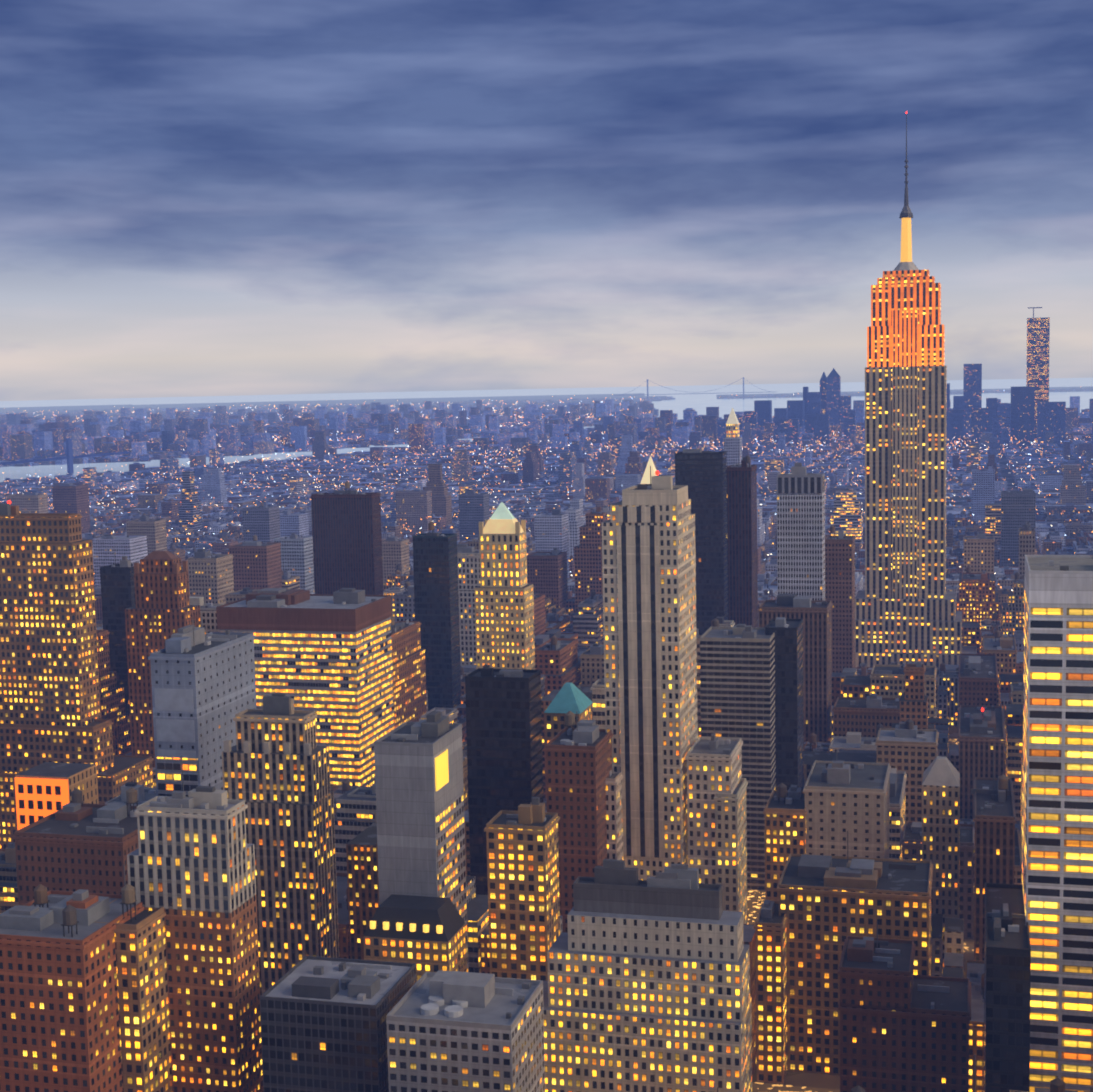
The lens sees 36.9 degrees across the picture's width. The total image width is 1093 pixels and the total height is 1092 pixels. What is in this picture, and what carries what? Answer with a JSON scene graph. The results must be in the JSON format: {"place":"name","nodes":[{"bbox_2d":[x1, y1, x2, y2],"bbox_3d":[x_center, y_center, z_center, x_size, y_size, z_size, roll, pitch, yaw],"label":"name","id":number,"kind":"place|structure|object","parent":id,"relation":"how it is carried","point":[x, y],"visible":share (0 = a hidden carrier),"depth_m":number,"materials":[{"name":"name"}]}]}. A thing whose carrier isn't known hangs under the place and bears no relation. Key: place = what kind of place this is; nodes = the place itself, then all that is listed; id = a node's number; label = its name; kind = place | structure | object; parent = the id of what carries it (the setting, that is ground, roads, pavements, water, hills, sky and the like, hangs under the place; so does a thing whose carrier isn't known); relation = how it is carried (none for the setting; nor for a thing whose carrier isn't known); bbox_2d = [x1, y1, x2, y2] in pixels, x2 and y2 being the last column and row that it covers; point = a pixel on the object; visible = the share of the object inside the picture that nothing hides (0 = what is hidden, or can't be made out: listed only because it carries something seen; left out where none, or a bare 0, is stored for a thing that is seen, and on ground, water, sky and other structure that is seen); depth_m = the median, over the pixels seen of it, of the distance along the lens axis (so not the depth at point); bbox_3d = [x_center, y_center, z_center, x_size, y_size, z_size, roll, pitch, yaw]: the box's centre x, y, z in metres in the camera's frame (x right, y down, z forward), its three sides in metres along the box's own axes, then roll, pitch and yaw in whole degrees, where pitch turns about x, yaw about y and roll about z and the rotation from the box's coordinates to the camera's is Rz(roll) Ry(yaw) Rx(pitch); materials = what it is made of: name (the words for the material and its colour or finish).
{"place":"outdoors","nodes":[
{"label":"outdoors","id":0,"kind":"place"},
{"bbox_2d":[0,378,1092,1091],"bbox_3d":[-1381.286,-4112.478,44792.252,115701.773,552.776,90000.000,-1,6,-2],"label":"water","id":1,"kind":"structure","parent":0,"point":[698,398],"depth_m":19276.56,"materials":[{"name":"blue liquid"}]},
{"bbox_2d":[0,377,770,472],"bbox_3d":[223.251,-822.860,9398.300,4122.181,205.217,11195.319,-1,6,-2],"label":"distant bridges","id":2,"kind":"structure","parent":1,"relation":"on","point":[69,454],"depth_m":4653.88,"materials":[{"name":"grey metal"}]},
{"bbox_2d":[0,408,1092,1091],"bbox_3d":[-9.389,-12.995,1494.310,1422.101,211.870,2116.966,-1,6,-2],"label":"city buildings","id":3,"kind":"structure","parent":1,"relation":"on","point":[174,928],"depth_m":577.37,"materials":[{"name":"concrete"}]},
{"bbox_2d":[15,777,68,829],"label":"building facade","id":4,"kind":"structure","parent":3,"relation":"on","point":[44,797],"depth_m":731.29,"materials":[{"name":"orange"}]},
{"bbox_2d":[0,387,1092,465],"bbox_3d":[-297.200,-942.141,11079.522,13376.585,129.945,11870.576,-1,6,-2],"label":"city","id":5,"kind":"object","parent":1,"relation":"on","point":[24,435],"visible":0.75,"depth_m":6313.08},
{"bbox_2d":[0,391,1092,592],"bbox_3d":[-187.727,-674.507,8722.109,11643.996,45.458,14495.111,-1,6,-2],"label":"city lights","id":6,"kind":"object","parent":1,"relation":"on","point":[501,466],"visible":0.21,"depth_m":4315.69},
{"bbox_2d":[717,307,1065,453],"bbox_3d":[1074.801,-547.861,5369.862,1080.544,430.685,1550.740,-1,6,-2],"label":"distant skyscrapers","id":7,"kind":"structure","parent":1,"relation":"on","point":[1030,412],"depth_m":5212.19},
{"bbox_2d":[855,262,976,667],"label":"skyscraper","id":8,"kind":"structure","parent":1,"relation":"on","point":[905,607],"depth_m":1317.81,"materials":[{"name":"grey stone"}]},
{"bbox_2d":[900,218,911,261],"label":"skyscraper mast","id":9,"kind":"object","parent":8,"relation":"on","point":[906,244],"visible":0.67,"depth_m":1316.99,"materials":[{"name":"orange"}]},
{"bbox_2d":[899,111,912,218],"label":"antenna spire","id":10,"kind":"structure","parent":9,"relation":"on","point":[906,212],"depth_m":1314.67,"materials":[{"name":"grey metal"}]},
{"bbox_2d":[0,0,1092,400],"label":"sky","id":11,"kind":"structure","parent":0,"point":[198,197],"materials":[{"name":"blue"}]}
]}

